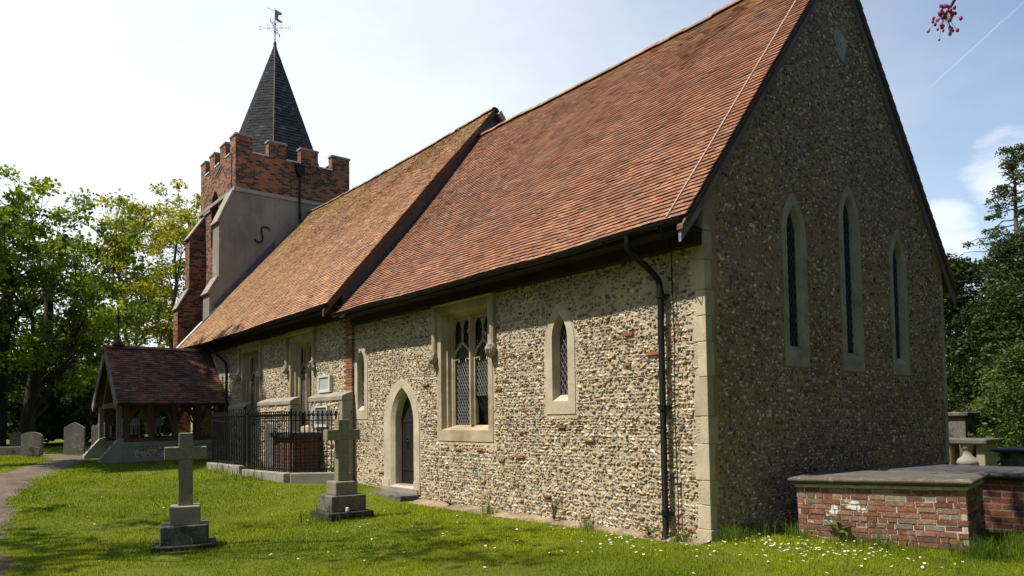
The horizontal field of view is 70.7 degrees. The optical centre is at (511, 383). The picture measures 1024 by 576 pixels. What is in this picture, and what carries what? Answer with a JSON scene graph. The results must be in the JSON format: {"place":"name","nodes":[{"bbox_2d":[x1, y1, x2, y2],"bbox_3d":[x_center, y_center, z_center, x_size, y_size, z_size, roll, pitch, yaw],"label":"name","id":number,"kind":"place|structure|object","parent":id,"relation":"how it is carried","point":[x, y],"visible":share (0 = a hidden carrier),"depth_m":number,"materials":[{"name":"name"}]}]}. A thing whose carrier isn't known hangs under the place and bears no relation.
{"place":"outdoors","nodes":[
{"label":"outdoors","id":0,"kind":"place"},
{"bbox_2d":[0,454,88,575],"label":"path","id":1,"kind":"structure","parent":0,"point":[15,479],"depth_m":16.73,"materials":[{"name":"grey gravel"}]},
{"bbox_2d":[0,433,1023,575],"bbox_3d":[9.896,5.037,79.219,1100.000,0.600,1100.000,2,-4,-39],"label":"ground","id":2,"kind":"structure","parent":0,"point":[54,446],"depth_m":9.23,"materials":[{"name":"green plant"}]},
{"bbox_2d":[0,446,20,455],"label":"headstone","id":3,"kind":"object","parent":2,"relation":"on","point":[10,450],"visible":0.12,"depth_m":26.01,"materials":[{"name":"grey stone"}]},
{"bbox_2d":[10,432,22,446],"bbox_3d":[-19.780,2.396,28.916,0.600,0.896,0.110,0,-3,-7],"label":"headstone","id":4,"kind":"object","parent":2,"relation":"on","point":[15,439],"visible":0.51,"depth_m":28.86,"materials":[{"name":"stone"}]},
{"bbox_2d":[21,432,42,455],"bbox_3d":[-16.864,2.185,25.364,0.680,0.939,0.110,0,-3,-7],"label":"headstone","id":5,"kind":"object","parent":2,"relation":"on","point":[31,439],"visible":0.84,"depth_m":25.32,"materials":[{"name":"stone"}]},
{"bbox_2d":[0,175,64,320],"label":"broadleaf tree","id":6,"kind":"object","parent":2,"relation":"on","point":[6,256],"visible":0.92,"depth_m":30.15,"materials":[{"name":"green plant"}]},
{"bbox_2d":[28,447,40,456],"bbox_3d":[-16.421,2.405,24.809,0.380,0.440,0.100,0,-3,-7],"label":"headstone","id":7,"kind":"object","parent":2,"relation":"on","point":[34,451],"visible":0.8,"depth_m":24.77,"materials":[{"name":"grey stone"}]},
{"bbox_2d":[7,347,91,442],"bbox_3d":[-25.580,0.502,37.868,6.659,5.968,6.171,2,-4,-39],"label":"shrub","id":8,"kind":"object","parent":2,"relation":"on","point":[14,379],"visible":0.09,"depth_m":36.47,"materials":[{"name":"green plant"}]},
{"bbox_2d":[64,423,85,454],"bbox_3d":[-15.918,2.056,26.267,0.700,1.258,0.110,0,-3,-7],"label":"headstone","id":9,"kind":"object","parent":2,"relation":"on","point":[74,437],"visible":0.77,"depth_m":26.22,"materials":[{"name":"stone"}]},
{"bbox_2d":[0,164,171,446],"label":"broadleaf tree","id":10,"kind":"object","parent":2,"relation":"on","point":[41,342],"visible":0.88,"depth_m":33.56,"materials":[{"name":"green plant"}]},
{"bbox_2d":[7,381,165,441],"bbox_3d":[-21.933,1.662,37.260,6.915,3.514,5.489,0,-3,-8],"label":"shrub","id":11,"kind":"object","parent":2,"relation":"on","point":[53,422],"visible":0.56,"depth_m":35.49,"materials":[{"name":"green plant"}]},
{"bbox_2d":[48,349,147,441],"bbox_3d":[-22.894,0.758,40.796,6.311,5.680,6.142,2,-4,-39],"label":"shrub","id":12,"kind":"object","parent":2,"relation":"on","point":[97,371],"visible":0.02,"depth_m":39.34,"materials":[{"name":"green plant"}]},
{"bbox_2d":[91,423,110,445],"bbox_3d":[-15.305,2.060,26.893,0.660,1.295,0.110,0,-3,-7],"label":"headstone","id":13,"kind":"object","parent":2,"relation":"on","point":[94,434],"visible":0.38,"depth_m":26.82,"materials":[{"name":"stone"}]},
{"bbox_2d":[45,298,163,372],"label":"broadleaf tree","id":14,"kind":"object","parent":2,"relation":"on","point":[111,308],"visible":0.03,"depth_m":42.84,"materials":[{"name":"green plant"}]},
{"bbox_2d":[122,418,139,434],"bbox_3d":[-12.887,1.458,24.376,0.570,0.560,0.056,2,-4,-39],"label":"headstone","id":15,"kind":"object","parent":2,"relation":"on","point":[134,426],"visible":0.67,"depth_m":24.45,"materials":[{"name":"grey stone"}]},
{"bbox_2d":[79,178,200,435],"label":"broadleaf tree","id":16,"kind":"object","parent":2,"relation":"on","point":[164,236],"visible":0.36,"depth_m":47.41,"materials":[{"name":"green plant"}]},
{"bbox_2d":[145,418,162,433],"bbox_3d":[-12.316,1.473,24.838,0.540,0.560,0.056,2,-4,-39],"label":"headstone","id":17,"kind":"object","parent":2,"relation":"on","point":[158,428],"visible":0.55,"depth_m":24.89,"materials":[{"name":"grey stone"}]},
{"bbox_2d":[82,311,228,462],"bbox_3d":[-11.769,0.228,23.694,3.579,5.240,4.121,2,-4,-39],"label":"porch","id":18,"kind":"object","parent":2,"relation":"on","point":[138,379],"visible":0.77,"depth_m":22.88,"materials":[{"name":"brown tile"}]},
{"bbox_2d":[141,408,171,435],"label":"shrub","id":19,"kind":"object","parent":2,"relation":"on","point":[167,426],"visible":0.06,"depth_m":42.88,"materials":[{"name":"green plant"}]},
{"bbox_2d":[151,433,215,552],"bbox_3d":[-4.234,1.408,9.360,0.740,1.530,0.660,0,-3,-22],"label":"stone cross","id":20,"kind":"object","parent":2,"relation":"on","point":[184,513],"visible":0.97,"depth_m":9.23,"materials":[{"name":"grey stone"}]},
{"bbox_2d":[206,462,246,474],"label":"stone kerb","id":21,"kind":"structure","parent":2,"relation":"on","point":[234,468],"depth_m":18.37,"materials":[{"name":"grey stone"}]},
{"bbox_2d":[211,405,246,465],"bbox_3d":[-7.347,1.323,18.683,0.097,1.530,2.166,2,-4,-43],"label":"iron railing","id":22,"kind":"object","parent":21,"relation":"on","point":[223,421],"visible":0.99,"depth_m":18.62,"materials":[{"name":"black metal"}]},
{"bbox_2d":[265,424,276,470],"bbox_3d":[-6.287,1.724,18.823,0.100,1.348,0.550,2,-4,-39],"label":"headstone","id":23,"kind":"object","parent":2,"relation":"on","point":[272,447],"visible":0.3,"depth_m":18.75,"materials":[{"name":"stone"}]},
{"bbox_2d":[270,432,321,472],"bbox_3d":[-5.198,1.795,17.331,0.780,1.240,1.340,2,-4,-39],"label":"chest tomb","id":24,"kind":"object","parent":2,"relation":"on","point":[306,450],"visible":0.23,"depth_m":16.92,"materials":[{"name":"brick"}]},
{"bbox_2d":[242,469,350,483],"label":"stone kerb","id":25,"kind":"structure","parent":2,"relation":"on","point":[310,478],"depth_m":16.21,"materials":[{"name":"grey stone"}]},
{"bbox_2d":[246,409,351,472],"bbox_3d":[-5.250,1.325,16.846,3.266,1.452,0.790,-2,-3,26],"label":"iron railing","id":26,"kind":"object","parent":25,"relation":"on","point":[268,415],"visible":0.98,"depth_m":16.64,"materials":[{"name":"black metal"}]},
{"bbox_2d":[311,420,373,521],"bbox_3d":[-2.822,1.442,11.971,0.780,1.680,0.780,1,-3,-37],"label":"stone cross","id":27,"kind":"object","parent":2,"relation":"on","point":[340,495],"visible":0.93,"depth_m":11.84,"materials":[{"name":"grey stone"}]},
{"bbox_2d":[8,359,955,437],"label":"woodland","id":28,"kind":"object","parent":2,"relation":"on","point":[83,365],"visible":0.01,"depth_m":65.77,"materials":[{"name":"green plant"}]},
{"bbox_2d":[409,499,709,544],"bbox_3d":[0.210,2.116,11.425,0.485,0.076,6.720,2,-4,-39],"label":"earth strip","id":29,"kind":"object","parent":2,"relation":"on","point":[505,514],"visible":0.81,"depth_m":11.17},
{"bbox_2d":[546,496,563,520],"bbox_3d":[0.650,1.913,11.039,0.286,0.380,0.273,-1,-3,-3],"label":"weed","id":30,"kind":"object","parent":29,"relation":"on","point":[554,509],"visible":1,"depth_m":11.02,"materials":[{"name":"green plant"}]},
{"bbox_2d":[638,526,661,535],"bbox_3d":[1.820,1.943,9.521,0.313,0.143,0.253,-2,-3,22],"label":"weed","id":31,"kind":"object","parent":29,"relation":"on","point":[649,533],"visible":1,"depth_m":9.50,"materials":[{"name":"green plant"}]},
{"bbox_2d":[171,0,958,542],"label":"church","id":32,"kind":"structure","parent":2,"relation":"on","point":[699,276],"depth_m":11.99,"materials":[{"name":"stone"}]},
{"bbox_2d":[235,340,261,433],"bbox_3d":[-7.765,0.142,21.772,0.574,2.740,1.989,2,-4,-39],"label":"traceried window","id":33,"kind":"structure","parent":32,"relation":"in","point":[249,367],"depth_m":22.22,"materials":[{"name":"stone"}]},
{"bbox_2d":[282,327,315,431],"bbox_3d":[-5.399,-0.032,18.837,0.593,2.740,1.926,2,-4,-39],"label":"traceried window","id":34,"kind":"structure","parent":32,"relation":"in","point":[300,349],"depth_m":19.23,"materials":[{"name":"stone"}]},
{"bbox_2d":[314,406,329,426],"bbox_3d":[-4.503,0.784,17.116,0.090,0.500,0.720,2,-4,-39],"label":"wall plaque","id":35,"kind":"object","parent":32,"relation":"attached to","point":[324,409],"depth_m":17.08,"materials":[{"name":"grey stone"}]},
{"bbox_2d":[317,374,332,392],"bbox_3d":[-4.532,0.014,17.551,0.120,0.420,0.680,2,-4,-39],"label":"wall plaque","id":36,"kind":"object","parent":32,"relation":"attached to","point":[324,383],"depth_m":17.50,"materials":[{"name":"white stone"}]},
{"bbox_2d":[354,343,367,418],"bbox_3d":[-3.355,-0.060,16.344,0.152,1.740,0.620,2,-4,-39],"label":"lancet window","id":37,"kind":"structure","parent":32,"relation":"in","point":[361,364],"depth_m":16.42,"materials":[{"name":"stone"}]},
{"bbox_2d":[372,379,420,501],"bbox_3d":[-2.337,1.209,14.910,0.840,2.600,1.630,2,-4,-39],"label":"doorway","id":38,"kind":"structure","parent":32,"relation":"in","point":[398,491],"depth_m":15.13,"materials":[{"name":"stone"}]},
{"bbox_2d":[401,396,413,483],"bbox_3d":[-2.052,1.095,14.921,0.094,1.980,0.941,2,-4,-39],"label":"door","id":39,"kind":"structure","parent":32,"relation":"in","point":[407,467],"depth_m":15.05,"materials":[{"name":"brown wood"}]},
{"bbox_2d":[428,293,495,441],"bbox_3d":[-0.804,-0.279,13.260,0.591,2.670,2.036,2,-4,-39],"label":"traceried window","id":40,"kind":"structure","parent":32,"relation":"in","point":[463,332],"depth_m":13.48,"materials":[{"name":"stone"}]},
{"bbox_2d":[545,303,575,413],"bbox_3d":[0.811,-0.384,11.235,0.192,1.720,0.660,2,-4,-39],"label":"lancet window","id":41,"kind":"structure","parent":32,"relation":"in","point":[559,339],"depth_m":11.31,"materials":[{"name":"stone"}]},
{"bbox_2d":[781,192,809,366],"bbox_3d":[4.081,-1.516,10.546,0.660,2.550,0.137,2,-4,-39],"label":"lancet window","id":42,"kind":"structure","parent":32,"relation":"in","point":[793,233],"depth_m":10.61,"materials":[{"name":"beige glass"}]},
{"bbox_2d":[838,185,864,371],"bbox_3d":[5.400,-1.696,11.626,0.700,3.020,0.137,2,-4,-39],"label":"lancet window","id":43,"kind":"structure","parent":32,"relation":"in","point":[848,217],"depth_m":11.70,"materials":[{"name":"beige glass"}]},
{"bbox_2d":[889,229,909,375],"bbox_3d":[6.748,-1.426,12.702,0.660,2.570,0.137,2,-4,-39],"label":"lancet window","id":44,"kind":"structure","parent":32,"relation":"in","point":[897,261],"depth_m":12.78,"materials":[{"name":"beige glass"}]},
{"bbox_2d":[107,460,1023,565],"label":"long grass","id":45,"kind":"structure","parent":2,"relation":"on","point":[990,550],"depth_m":8.61,"materials":[{"name":"green plant"}]},
{"bbox_2d":[828,519,849,538],"bbox_3d":[3.992,1.779,8.782,0.260,0.242,0.346,-1,-3,14],"label":"weed","id":46,"kind":"object","parent":45,"relation":"on","point":[841,531],"visible":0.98,"depth_m":8.78,"materials":[{"name":"green plant"}]},
{"bbox_2d":[787,470,990,550],"bbox_3d":[4.741,1.594,9.052,2.016,0.904,1.426,-5,-5,40],"label":"chest tomb","id":47,"kind":"object","parent":2,"relation":"on","point":[926,508],"visible":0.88,"depth_m":8.53,"materials":[{"name":"brick"}]},
{"bbox_2d":[926,0,962,40],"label":"cherry tree","id":48,"kind":"object","parent":2,"relation":"on","point":[942,14],"visible":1,"depth_m":3.99,"materials":[{"name":"pink plant"}]},
{"bbox_2d":[885,464,1023,533],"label":"chest tomb","id":49,"kind":"object","parent":2,"relation":"on","point":[1003,493],"visible":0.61,"depth_m":9.27,"materials":[{"name":"brick"}]},
{"bbox_2d":[948,412,979,456],"bbox_3d":[12.870,1.644,20.938,1.000,1.620,1.020,2,-4,-39],"label":"pedestal tomb","id":50,"kind":"object","parent":2,"relation":"on","point":[961,424],"visible":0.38,"depth_m":20.55,"materials":[{"name":"grey stone"}]},
{"bbox_2d":[949,438,1001,465],"bbox_3d":[11.566,1.966,19.064,1.190,1.030,2.080,2,-4,-39],"label":"table tomb","id":51,"kind":"object","parent":2,"relation":"on","point":[980,454],"visible":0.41,"depth_m":18.34,"materials":[{"name":"stone"}]},
{"bbox_2d":[943,252,1015,435],"bbox_3d":[16.100,-0.949,25.528,4.758,7.608,4.548,-1,-3,7],"label":"yew tree","id":52,"kind":"object","parent":2,"relation":"on","point":[965,274],"visible":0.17,"depth_m":24.85,"materials":[{"name":"green plant"}]},
{"bbox_2d":[945,275,1023,462],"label":"yew tree","id":53,"kind":"object","parent":2,"relation":"on","point":[998,326],"visible":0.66,"depth_m":23.11,"materials":[{"name":"green plant"}]},
{"bbox_2d":[948,228,1023,411],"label":"yew tree","id":54,"kind":"object","parent":2,"relation":"on","point":[1008,254],"visible":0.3,"depth_m":27.00,"materials":[{"name":"green plant"}]},
{"bbox_2d":[961,338,1023,463],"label":"yew tree","id":55,"kind":"object","parent":2,"relation":"on","point":[1013,362],"visible":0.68,"depth_m":20.20,"materials":[{"name":"green plant"}]},
{"bbox_2d":[962,143,1023,295],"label":"conifer tree","id":56,"kind":"object","parent":2,"relation":"on","point":[1002,191],"visible":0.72,"depth_m":29.75,"materials":[{"name":"green plant"}]},
{"bbox_2d":[989,446,1023,466],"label":"chest tomb","id":57,"kind":"object","parent":2,"relation":"on","point":[1013,456],"visible":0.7,"depth_m":13.59,"materials":[{"name":"grey stone"}]},
{"bbox_2d":[0,0,1023,399],"label":"sky","id":58,"kind":"structure","parent":0,"point":[98,96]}
]}

